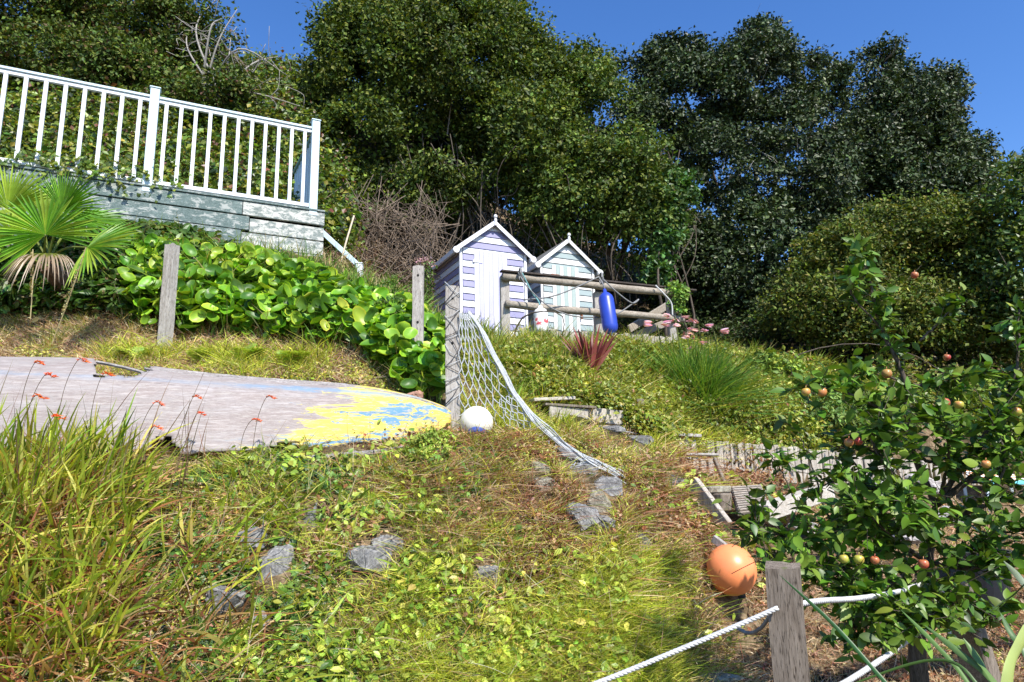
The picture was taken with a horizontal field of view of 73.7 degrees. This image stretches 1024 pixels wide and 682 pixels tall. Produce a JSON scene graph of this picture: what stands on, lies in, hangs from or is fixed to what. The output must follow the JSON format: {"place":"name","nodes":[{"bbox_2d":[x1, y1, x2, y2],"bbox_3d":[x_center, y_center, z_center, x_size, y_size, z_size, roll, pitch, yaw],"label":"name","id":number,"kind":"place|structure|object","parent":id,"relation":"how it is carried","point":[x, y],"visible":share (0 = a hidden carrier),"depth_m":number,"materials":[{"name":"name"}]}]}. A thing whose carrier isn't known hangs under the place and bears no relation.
{"place":"outdoors","nodes":[
{"label":"outdoors","id":0,"kind":"place"},
{"bbox_2d":[0,120,1023,681],"bbox_3d":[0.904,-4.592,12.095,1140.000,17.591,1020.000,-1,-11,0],"label":"ground","id":1,"kind":"structure","parent":0,"point":[742,612],"depth_m":5.20,"materials":[{"name":"plant"}]},
{"bbox_2d":[52,247,85,343],"bbox_3d":[-4.080,-0.417,6.287,0.362,0.876,0.043,-6,-12,25],"label":"dry stalk","id":2,"kind":"object","parent":1,"relation":"on","point":[69,292],"visible":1,"depth_m":6.28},
{"bbox_2d":[0,165,141,291],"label":"fan palm","id":3,"kind":"object","parent":1,"relation":"on","point":[53,204],"visible":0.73,"depth_m":7.02,"materials":[{"name":"green plant"}]},
{"bbox_2d":[0,390,190,517],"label":"tall strap leaves","id":4,"kind":"object","parent":1,"relation":"on","point":[22,468],"visible":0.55,"depth_m":4.22,"materials":[{"name":"plant"}]},
{"bbox_2d":[0,360,209,519],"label":"tall dry stalks","id":5,"kind":"object","parent":1,"relation":"on","point":[187,459],"visible":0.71,"depth_m":4.24,"materials":[{"name":"plant"}]},
{"bbox_2d":[0,217,239,321],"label":"shady leaves","id":6,"kind":"object","parent":1,"relation":"on","point":[48,295],"visible":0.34,"depth_m":7.76,"materials":[{"name":"green plant"}]},
{"bbox_2d":[113,347,153,359],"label":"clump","id":7,"kind":"object","parent":1,"relation":"on","point":[134,349],"visible":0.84,"depth_m":6.57,"materials":[{"name":"green plant"}]},
{"bbox_2d":[0,0,288,154],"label":"hillside tree","id":8,"kind":"object","parent":1,"relation":"on","point":[94,41],"visible":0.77,"depth_m":14.20,"materials":[{"name":"green plant"}]},
{"bbox_2d":[0,164,324,256],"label":"timber deck","id":9,"kind":"structure","parent":1,"relation":"on","point":[229,216],"depth_m":9.40,"materials":[{"name":"wood"}]},
{"bbox_2d":[0,141,191,204],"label":"creeper","id":10,"kind":"object","parent":9,"relation":"on","point":[85,163],"visible":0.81,"depth_m":8.79,"materials":[{"name":"green plant"}]},
{"bbox_2d":[0,65,320,215],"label":"deck railing","id":11,"kind":"object","parent":9,"relation":"on","point":[153,98],"visible":0.92,"depth_m":9.33,"materials":[{"name":"white paint"}]},
{"bbox_2d":[293,135,310,202],"bbox_3d":[-3.341,-2.429,10.915,0.090,1.220,1.501,5,-12,-28],"label":"return railing","id":12,"kind":"object","parent":9,"relation":"on","point":[297,170],"visible":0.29,"depth_m":10.81,"materials":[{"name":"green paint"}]},
{"bbox_2d":[157,243,179,345],"bbox_3d":[-3.588,-0.389,7.119,0.110,1.292,0.105,-4,-11,13],"label":"wooden post","id":13,"kind":"object","parent":1,"relation":"on","point":[169,289],"visible":0.91,"depth_m":7.11,"materials":[{"name":"wood"}]},
{"bbox_2d":[0,397,357,681],"bbox_3d":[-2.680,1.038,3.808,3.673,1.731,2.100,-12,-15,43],"label":"crocosmia leaves","id":14,"kind":"object","parent":1,"relation":"on","point":[23,563],"visible":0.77,"depth_m":3.52,"materials":[{"name":"plant"}]},
{"bbox_2d":[0,42,371,260],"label":"bramble thicket","id":15,"kind":"object","parent":1,"relation":"on","point":[332,176],"visible":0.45,"depth_m":12.83,"materials":[{"name":"green plant"}]},
{"bbox_2d":[0,305,383,380],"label":"lawn clumps","id":16,"kind":"object","parent":1,"relation":"on","point":[80,327],"visible":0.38,"depth_m":7.13,"materials":[{"name":"plant"}]},
{"bbox_2d":[185,347,214,361],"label":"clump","id":17,"kind":"object","parent":1,"relation":"on","point":[191,353],"visible":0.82,"depth_m":6.70,"materials":[{"name":"green plant"}]},
{"bbox_2d":[128,231,305,297],"bbox_3d":[-3.562,-0.704,8.245,2.104,1.535,1.982,-1,-11,0],"label":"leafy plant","id":18,"kind":"object","parent":1,"relation":"on","point":[221,259],"visible":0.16,"depth_m":8.13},
{"bbox_2d":[0,356,450,454],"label":"upturned boat","id":19,"kind":"object","parent":1,"relation":"on","point":[230,405],"visible":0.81,"depth_m":5.34,"materials":[{"name":"paint"}]},
{"bbox_2d":[205,584,246,613],"bbox_3d":[-1.574,1.442,3.754,0.197,0.202,0.191,-1,-11,0],"label":"stone","id":20,"kind":"object","parent":1,"relation":"on","point":[236,600],"visible":0.47,"depth_m":3.71,"materials":[{"name":"grey stone"}]},
{"bbox_2d":[166,0,304,121],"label":"bare branches","id":21,"kind":"object","parent":1,"relation":"on","point":[214,53],"visible":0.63,"depth_m":14.17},
{"bbox_2d":[227,342,265,360],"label":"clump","id":22,"kind":"object","parent":1,"relation":"on","point":[249,348],"visible":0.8,"depth_m":6.74,"materials":[{"name":"green plant"}]},
{"bbox_2d":[14,443,481,681],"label":"broad strap leaves","id":23,"kind":"object","parent":1,"relation":"on","point":[222,502],"visible":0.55,"depth_m":4.09,"materials":[{"name":"plant"}]},
{"bbox_2d":[234,517,266,552],"bbox_3d":[-1.596,1.180,4.131,0.190,0.249,0.252,-1,-11,0],"label":"stone","id":24,"kind":"object","parent":1,"relation":"on","point":[257,533],"visible":0.54,"depth_m":4.13,"materials":[{"name":"grey stone"}]},
{"bbox_2d":[0,437,526,681],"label":"ivy ground cover","id":25,"kind":"object","parent":1,"relation":"on","point":[294,616],"visible":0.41,"depth_m":3.92,"materials":[{"name":"green plant"}]},
{"bbox_2d":[256,544,294,582],"bbox_3d":[-1.414,1.350,4.076,0.244,0.257,0.161,8,-15,-41],"label":"stone","id":26,"kind":"object","parent":1,"relation":"on","point":[276,566],"visible":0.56,"depth_m":4.03,"materials":[{"name":"grey stone"}]},
{"bbox_2d":[93,212,466,403],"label":"bed stems","id":27,"kind":"object","parent":1,"relation":"on","point":[352,277],"visible":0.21,"depth_m":7.59,"materials":[{"name":"plant"}]},
{"bbox_2d":[114,227,445,395],"bbox_3d":[-2.785,-0.349,8.343,4.467,2.476,3.387,-1,-11,0],"label":"paddle leaf bed","id":28,"kind":"object","parent":1,"relation":"on","point":[321,289],"visible":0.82,"depth_m":7.47,"materials":[{"name":"plant"}]},
{"bbox_2d":[275,349,312,364],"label":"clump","id":29,"kind":"object","parent":1,"relation":"on","point":[284,354],"visible":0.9,"depth_m":6.80,"materials":[{"name":"green plant"}]},
{"bbox_2d":[191,446,402,467],"bbox_3d":[-1.692,0.883,5.133,1.952,0.204,0.184,2,-11,-17],"label":"grey plank","id":30,"kind":"object","parent":1,"relation":"on","point":[366,452],"visible":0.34,"depth_m":5.22,"materials":[{"name":"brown wood"}]},
{"bbox_2d":[302,500,317,529],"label":"stone","id":31,"kind":"object","parent":1,"relation":"on","point":[311,515],"visible":0.39,"depth_m":4.46,"materials":[{"name":"grey stone"}]},
{"bbox_2d":[324,231,363,274],"bbox_3d":[-2.500,-1.102,9.944,0.704,1.170,0.116,-3,-11,8],"label":"stair handrail","id":32,"kind":"object","parent":1,"relation":"on","point":[329,238],"visible":0.57,"depth_m":9.97,"materials":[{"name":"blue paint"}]},
{"bbox_2d":[343,545,391,572],"bbox_3d":[-0.891,1.371,4.222,0.301,0.219,0.205,-1,-11,0],"label":"stone","id":33,"kind":"object","parent":1,"relation":"on","point":[365,557],"visible":0.78,"depth_m":4.16,"materials":[{"name":"grey stone"}]},
{"bbox_2d":[321,224,433,309],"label":"dry slope litter","id":34,"kind":"object","parent":1,"relation":"on","point":[355,256],"visible":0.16,"depth_m":12.49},
{"bbox_2d":[371,534,403,550],"bbox_3d":[-0.798,1.350,4.363,0.227,0.222,0.098,-1,-11,0],"label":"stone","id":35,"kind":"object","parent":1,"relation":"on","point":[394,540],"visible":0.41,"depth_m":4.34,"materials":[{"name":"grey stone"}]},
{"bbox_2d":[317,174,461,303],"bbox_3d":[-2.522,-2.007,13.018,3.309,3.129,2.389,-1,-11,0],"label":"dead bramble tangle","id":36,"kind":"object","parent":1,"relation":"on","point":[431,226],"visible":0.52,"depth_m":12.67,"materials":[{"name":"plant"}]},
{"bbox_2d":[373,274,406,314],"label":"seeding weed","id":37,"kind":"object","parent":1,"relation":"on","point":[393,295],"visible":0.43,"depth_m":7.77,"materials":[{"name":"green plant"}]},
{"bbox_2d":[412,265,423,347],"bbox_3d":[-0.970,-0.087,7.050,0.120,1.439,0.108,-1,-11,0],"label":"wooden post","id":38,"kind":"object","parent":1,"relation":"on","point":[418,298],"visible":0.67,"depth_m":7.06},
{"bbox_2d":[408,255,437,309],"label":"pink weed","id":39,"kind":"object","parent":1,"relation":"on","point":[427,264],"visible":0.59,"depth_m":11.00,"materials":[{"name":"green plant"}]},
{"bbox_2d":[400,427,455,460],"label":"weed bush","id":40,"kind":"object","parent":1,"relation":"on","point":[425,438],"visible":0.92,"depth_m":5.22,"materials":[{"name":"green plant"}]},
{"bbox_2d":[85,420,771,681],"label":"bank clumps","id":41,"kind":"object","parent":1,"relation":"on","point":[307,448],"visible":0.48,"depth_m":4.48,"materials":[{"name":"plant"}]},
{"bbox_2d":[288,0,591,257],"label":"broadleaf tree","id":42,"kind":"object","parent":1,"relation":"on","point":[420,48],"visible":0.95,"depth_m":14.45,"materials":[{"name":"green plant"}]},
{"bbox_2d":[62,328,838,681],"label":"green grass","id":43,"kind":"structure","parent":1,"relation":"on","point":[658,642],"depth_m":4.22,"materials":[{"name":"plant"}]},
{"bbox_2d":[445,285,459,430],"bbox_3d":[-0.538,0.258,6.217,0.132,1.558,0.117,-1,-11,0],"label":"wooden post","id":44,"kind":"object","parent":1,"relation":"on","point":[454,301],"visible":0.78,"depth_m":6.19,"materials":[{"name":"wood"}]},
{"bbox_2d":[445,282,625,483],"bbox_3d":[0.173,0.327,6.032,1.605,1.863,0.234,-4,-11,16],"label":"fishing net","id":45,"kind":"object","parent":44,"relation":"hanging from","point":[527,411],"visible":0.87,"depth_m":6.15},
{"bbox_2d":[460,406,492,437],"bbox_3d":[-0.307,0.718,5.921,0.285,0.308,0.289,-1,-11,0],"label":"white buoy","id":46,"kind":"object","parent":1,"relation":"on","point":[470,416],"visible":0.64,"depth_m":5.82,"materials":[{"name":"beige plastic"}]},
{"bbox_2d":[427,214,535,335],"bbox_3d":[-0.564,-0.832,11.978,1.530,2.428,1.482,4,-12,-25],"label":"beach hut","id":47,"kind":"object","parent":1,"relation":"on","point":[475,264],"visible":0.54,"depth_m":11.47,"materials":[{"name":"wood"}]},
{"bbox_2d":[473,250,506,334],"bbox_3d":[-0.358,-0.641,11.342,0.628,1.741,0.041,4,-12,-25],"label":"door","id":48,"kind":"structure","parent":47,"relation":"in","point":[488,266],"depth_m":11.36,"materials":[{"name":"wood"}]},
{"bbox_2d":[472,565,500,578],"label":"stone","id":49,"kind":"object","parent":1,"relation":"on","point":[489,569],"visible":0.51,"depth_m":4.25,"materials":[{"name":"grey stone"}]},
{"bbox_2d":[364,58,627,210],"bbox_3d":[-0.721,-6.096,18.923,7.686,5.417,3.343,-1,-11,0],"label":"broadleaf tree","id":50,"kind":"object","parent":1,"relation":"on","point":[435,143],"visible":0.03,"depth_m":18.04,"materials":[{"name":"green plant"}]},
{"bbox_2d":[201,418,795,681],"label":"bramble leaves","id":51,"kind":"object","parent":1,"relation":"on","point":[324,664],"visible":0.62,"depth_m":3.95,"materials":[{"name":"green plant"}]},
{"bbox_2d":[460,363,559,418],"bbox_3d":[-0.152,0.531,6.805,1.249,0.792,1.297,1,-11,-10],"label":"grass tuft","id":52,"kind":"object","parent":1,"relation":"on","point":[505,391],"visible":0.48,"depth_m":6.87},
{"bbox_2d":[0,412,1023,681],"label":"dead leaves","id":53,"kind":"object","parent":1,"relation":"on","point":[678,526],"depth_m":4.41,"materials":[{"name":"plant"}]},
{"bbox_2d":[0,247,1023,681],"bbox_3d":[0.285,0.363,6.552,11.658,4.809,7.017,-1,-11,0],"label":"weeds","id":54,"kind":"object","parent":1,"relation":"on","point":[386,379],"visible":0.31,"depth_m":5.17,"materials":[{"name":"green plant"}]},
{"bbox_2d":[338,129,700,310],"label":"dark bramble stems","id":55,"kind":"object","parent":1,"relation":"on","point":[471,228],"visible":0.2,"depth_m":14.09,"materials":[{"name":"plant"}]},
{"bbox_2d":[500,356,550,368],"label":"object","id":56,"kind":"object","parent":1,"relation":"on","point":[524,361],"visible":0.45,"depth_m":7.49,"materials":[{"name":"green plant"}]},
{"bbox_2d":[533,477,554,492],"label":"stone","id":57,"kind":"object","parent":1,"relation":"on","point":[542,480],"visible":0.46,"depth_m":5.15,"materials":[{"name":"stone"}]},
{"bbox_2d":[527,233,602,335],"bbox_3d":[0.791,-0.673,13.123,1.450,2.498,1.432,4,-12,-25],"label":"beach hut","id":58,"kind":"object","parent":1,"relation":"on","point":[567,257],"visible":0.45,"depth_m":12.65,"materials":[{"name":"wood"}]},
{"bbox_2d":[552,265,582,335],"bbox_3d":[1.016,-0.488,12.505,0.629,1.829,0.077,4,-12,-25],"label":"door","id":59,"kind":"structure","parent":58,"relation":"in","point":[570,298],"depth_m":12.56,"materials":[{"name":"wood"}]},
{"bbox_2d":[557,447,579,463],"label":"stone","id":60,"kind":"object","parent":1,"relation":"on","point":[569,453],"visible":0.45,"depth_m":5.72,"materials":[{"name":"grey stone"}]},
{"bbox_2d":[352,419,812,599],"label":"withered clumps","id":61,"kind":"object","parent":1,"relation":"on","point":[549,486],"visible":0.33,"depth_m":5.06,"materials":[{"name":"plant"}]},
{"bbox_2d":[542,403,622,424],"bbox_3d":[0.744,0.773,6.913,0.870,0.279,0.174,1,-11,-12],"label":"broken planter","id":62,"kind":"object","parent":1,"relation":"on","point":[587,409],"visible":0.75,"depth_m":6.87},
{"bbox_2d":[528,396,575,402],"bbox_3d":[0.409,0.601,7.013,0.479,0.066,0.160,4,-12,-24],"label":"white plank","id":63,"kind":"object","parent":62,"relation":"on","point":[554,399],"visible":0.82,"depth_m":6.94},
{"bbox_2d":[564,501,600,530],"bbox_3d":[0.461,1.337,4.865,0.375,0.381,0.197,3,-12,-23],"label":"stone","id":64,"kind":"object","parent":1,"relation":"on","point":[584,522],"visible":0.66,"depth_m":4.84,"materials":[{"name":"grey stone"}]},
{"bbox_2d":[561,325,617,373],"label":"red spiky plant","id":65,"kind":"object","parent":1,"relation":"on","point":[600,350],"visible":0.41,"depth_m":7.93,"materials":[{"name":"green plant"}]},
{"bbox_2d":[483,32,698,332],"bbox_3d":[1.635,-3.720,15.179,4.533,7.595,3.970,-1,-11,0],"label":"broadleaf tree","id":66,"kind":"object","parent":1,"relation":"on","point":[623,185],"visible":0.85,"depth_m":13.82,"materials":[{"name":"green plant"}]},
{"bbox_2d":[521,328,671,342],"bbox_3d":[1.307,0.215,10.060,2.594,0.763,0.072,4,-12,-25],"label":"paling edge","id":67,"kind":"object","parent":1,"relation":"on","point":[573,333],"visible":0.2,"depth_m":10.06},
{"bbox_2d":[499,269,696,342],"bbox_3d":[1.442,-0.187,10.378,3.490,1.468,0.699,5,-13,-30],"label":"log fence","id":68,"kind":"object","parent":1,"relation":"on","point":[506,277],"visible":0.64,"depth_m":10.30,"materials":[{"name":"wood"}]},
{"bbox_2d":[518,268,522,280],"bbox_3d":[0.130,-0.957,9.761,0.076,0.187,0.159,-1,-11,0],"label":"rope knot","id":69,"kind":"object","parent":68,"relation":"attached to","point":[520,271],"visible":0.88,"depth_m":9.71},
{"bbox_2d":[522,272,548,332],"bbox_3d":[0.351,-0.534,9.580,0.228,0.956,0.405,7,-13,-35],"label":"white fender","id":70,"kind":"object","parent":69,"relation":"hanging from","point":[540,318],"visible":0.71,"depth_m":9.40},
{"bbox_2d":[598,277,617,336],"bbox_3d":[1.375,-0.498,9.839,0.224,0.950,0.320,3,-12,-20],"label":"blue fender","id":71,"kind":"object","parent":68,"relation":"hanging from","point":[607,311],"visible":0.81,"depth_m":9.72,"materials":[{"name":"plastic"}]},
{"bbox_2d":[663,279,692,313],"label":"fence ivy","id":72,"kind":"object","parent":68,"relation":"attached to","point":[680,292],"visible":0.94,"depth_m":10.74,"materials":[{"name":"green plant"}]},
{"bbox_2d":[587,487,611,512],"bbox_3d":[0.632,1.232,5.169,0.225,0.263,0.153,5,-13,-29],"label":"stone","id":73,"kind":"object","parent":1,"relation":"on","point":[597,497],"visible":0.6,"depth_m":5.12,"materials":[{"name":"stone"}]},
{"bbox_2d":[595,475,622,496],"bbox_3d":[0.737,1.178,5.431,0.272,0.223,0.174,-1,-11,0],"label":"stone","id":74,"kind":"object","parent":1,"relation":"on","point":[609,482],"visible":0.6,"depth_m":5.39,"materials":[{"name":"grey stone"}]},
{"bbox_2d":[618,345,685,378],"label":"leafy shrub","id":75,"kind":"object","parent":1,"relation":"on","point":[650,360],"visible":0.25,"depth_m":8.78,"materials":[{"name":"green plant"}]},
{"bbox_2d":[636,159,703,338],"bbox_3d":[3.207,-1.488,13.585,1.561,4.569,1.316,-1,-11,0],"label":"ivy stem","id":76,"kind":"object","parent":1,"relation":"on","point":[656,270],"visible":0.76,"depth_m":13.47,"materials":[{"name":"green plant"}]},
{"bbox_2d":[460,308,896,444],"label":"long grass","id":77,"kind":"structure","parent":1,"relation":"on","point":[578,364],"depth_m":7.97,"materials":[{"name":"plant"}]},
{"bbox_2d":[460,332,902,481],"bbox_3d":[2.595,0.752,8.950,7.491,2.300,3.297,3,-12,-20],"label":"slope foliage","id":78,"kind":"object","parent":1,"relation":"on","point":[653,419],"visible":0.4,"depth_m":8.18,"materials":[{"name":"green plant"}]},
{"bbox_2d":[656,383,730,447],"bbox_3d":[1.936,0.850,8.028,1.049,0.856,1.013,8,-14,-38],"label":"grass tuft","id":79,"kind":"object","parent":1,"relation":"on","point":[679,409],"visible":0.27,"depth_m":7.98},
{"bbox_2d":[379,139,1008,361],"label":"dark undergrowth","id":80,"kind":"object","parent":1,"relation":"on","point":[731,330],"visible":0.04,"depth_m":14.42,"materials":[{"name":"green plant"}]},
{"bbox_2d":[684,453,718,477],"bbox_3d":[1.934,1.475,6.933,0.400,0.672,0.100,3,-12,-22],"label":"paling edge","id":81,"kind":"object","parent":1,"relation":"on","point":[708,454],"visible":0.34,"depth_m":6.97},
{"bbox_2d":[690,478,731,531],"bbox_3d":[1.647,1.363,5.688,0.050,0.432,0.428,5,-13,-29],"label":"old plank","id":82,"kind":"object","parent":1,"relation":"on","point":[722,515],"visible":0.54,"depth_m":5.67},
{"bbox_2d":[691,670,743,681],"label":"stone","id":83,"kind":"object","parent":1,"relation":"on","point":[734,678],"visible":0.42,"depth_m":4.01,"materials":[{"name":"stone"}]},
{"bbox_2d":[711,493,731,511],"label":"wood block","id":84,"kind":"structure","parent":1,"relation":"on","point":[724,497],"depth_m":5.78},
{"bbox_2d":[706,486,730,493],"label":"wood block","id":85,"kind":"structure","parent":84,"relation":"on","point":[722,489],"depth_m":5.86,"materials":[{"name":"wood"}]},
{"bbox_2d":[706,544,756,599],"bbox_3d":[1.565,1.642,4.870,0.344,0.372,0.344,-1,-11,0],"label":"orange buoy","id":86,"kind":"object","parent":1,"relation":"on","point":[727,560],"visible":0.98,"depth_m":4.75,"materials":[{"name":"plastic"}]},
{"bbox_2d":[633,333,830,452],"bbox_3d":[2.508,0.821,8.694,2.865,2.118,2.888,-1,-11,0],"label":"spiky green clump","id":87,"kind":"object","parent":1,"relation":"on","point":[713,380],"visible":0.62,"depth_m":8.44,"materials":[{"name":"plant"}]},
{"bbox_2d":[584,10,886,339],"bbox_3d":[5.829,-4.379,17.546,7.705,10.266,5.516,-1,-11,0],"label":"holly tree","id":88,"kind":"object","parent":1,"relation":"on","point":[762,51],"visible":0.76,"depth_m":16.81,"materials":[{"name":"green plant"}]},
{"bbox_2d":[728,367,797,412],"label":"grass tuft","id":89,"kind":"object","parent":1,"relation":"on","point":[762,386],"visible":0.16,"depth_m":8.84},
{"bbox_2d":[699,440,842,484],"bbox_3d":[3.143,1.583,8.185,2.041,0.788,0.071,2,-12,-18],"label":"paling edge","id":90,"kind":"object","parent":1,"relation":"on","point":[815,465],"visible":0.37,"depth_m":8.18,"materials":[{"name":"wood"}]},
{"bbox_2d":[765,561,810,681],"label":"rope post","id":91,"kind":"object","parent":1,"relation":"on","point":[788,646],"visible":0.98,"depth_m":2.42,"materials":[{"name":"wood"}]},
{"bbox_2d":[593,606,778,681],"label":"rope","id":92,"kind":"object","parent":91,"relation":"attached to","point":[689,645],"visible":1,"depth_m":2.37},
{"bbox_2d":[803,581,944,605],"bbox_3d":[1.585,1.105,2.938,1.295,0.134,0.034,7,-14,-37],"label":"rope","id":93,"kind":"object","parent":91,"relation":"attached to","point":[823,600],"visible":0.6,"depth_m":2.78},
{"bbox_2d":[756,485,834,520],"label":"driftwood beam","id":94,"kind":"structure","parent":1,"relation":"on","point":[782,509],"depth_m":5.91,"materials":[{"name":"grey wood"}]},
{"bbox_2d":[731,485,766,515],"bbox_3d":[2.068,1.381,5.945,0.292,0.241,0.577,-3,-11,11],"label":"ribbed board","id":95,"kind":"object","parent":94,"relation":"on","point":[740,492],"visible":0.56,"depth_m":5.92,"materials":[{"name":"grey wood"}]},
{"bbox_2d":[781,366,925,446],"bbox_3d":[4.421,0.908,9.303,2.260,1.298,1.328,2,-12,-18],"label":"sage shrub","id":96,"kind":"object","parent":1,"relation":"on","point":[839,417],"visible":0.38,"depth_m":8.80,"materials":[{"name":"green plant"}]},
{"bbox_2d":[707,221,1023,681],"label":"apple tree","id":97,"kind":"object","parent":1,"relation":"on","point":[853,516],"visible":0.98,"depth_m":3.23,"materials":[{"name":"green plant"}]},
{"bbox_2d":[735,343,1023,435],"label":"leafy shrub","id":98,"kind":"object","parent":1,"relation":"on","point":[775,358],"visible":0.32,"depth_m":9.71,"materials":[{"name":"green plant"}]},
{"bbox_2d":[742,181,1023,369],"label":"yellow green bush","id":99,"kind":"object","parent":1,"relation":"on","point":[914,234],"visible":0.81,"depth_m":11.80,"materials":[{"name":"green plant"}]},
{"bbox_2d":[781,561,1023,681],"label":"flax plant","id":100,"kind":"object","parent":1,"relation":"on","point":[1015,651],"visible":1,"depth_m":2.17,"materials":[{"name":"green plant"}]},
{"bbox_2d":[795,30,1022,272],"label":"holly tree","id":101,"kind":"object","parent":1,"relation":"on","point":[916,127],"visible":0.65,"depth_m":17.27,"materials":[{"name":"green plant"}]},
{"bbox_2d":[847,455,979,484],"bbox_3d":[5.332,1.852,8.940,2.554,0.757,0.072,3,-12,-21],"label":"paling edge","id":102,"kind":"object","parent":1,"relation":"on","point":[862,462],"visible":0.04,"depth_m":8.84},
{"bbox_2d":[853,330,1023,446],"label":"slope weeds","id":103,"kind":"object","parent":1,"relation":"on","point":[909,366],"visible":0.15,"depth_m":11.41,"materials":[{"name":"green plant"}]},
{"bbox_2d":[932,567,1000,681],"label":"rope post","id":104,"kind":"object","parent":1,"relation":"on","point":[991,665],"visible":0.24,"depth_m":3.42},
{"bbox_2d":[840,629,926,681],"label":"rope","id":105,"kind":"object","parent":104,"relation":"attached to","point":[881,659],"visible":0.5,"depth_m":2.76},
{"bbox_2d":[960,548,1012,615],"bbox_3d":[3.408,1.739,4.945,0.450,0.430,0.450,-1,-11,0],"label":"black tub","id":106,"kind":"object","parent":1,"relation":"on","point":[994,591],"visible":0.07,"depth_m":4.79,"materials":[{"name":"plastic"}]},
{"bbox_2d":[958,146,1023,373],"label":"bay tree","id":107,"kind":"object","parent":1,"relation":"on","point":[1010,204],"visible":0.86,"depth_m":11.15,"materials":[{"name":"green plant"}]},
{"bbox_2d":[4,0,1023,266],"label":"sky","id":108,"kind":"structure","parent":0,"point":[989,34],"materials":[{"name":"blue"}]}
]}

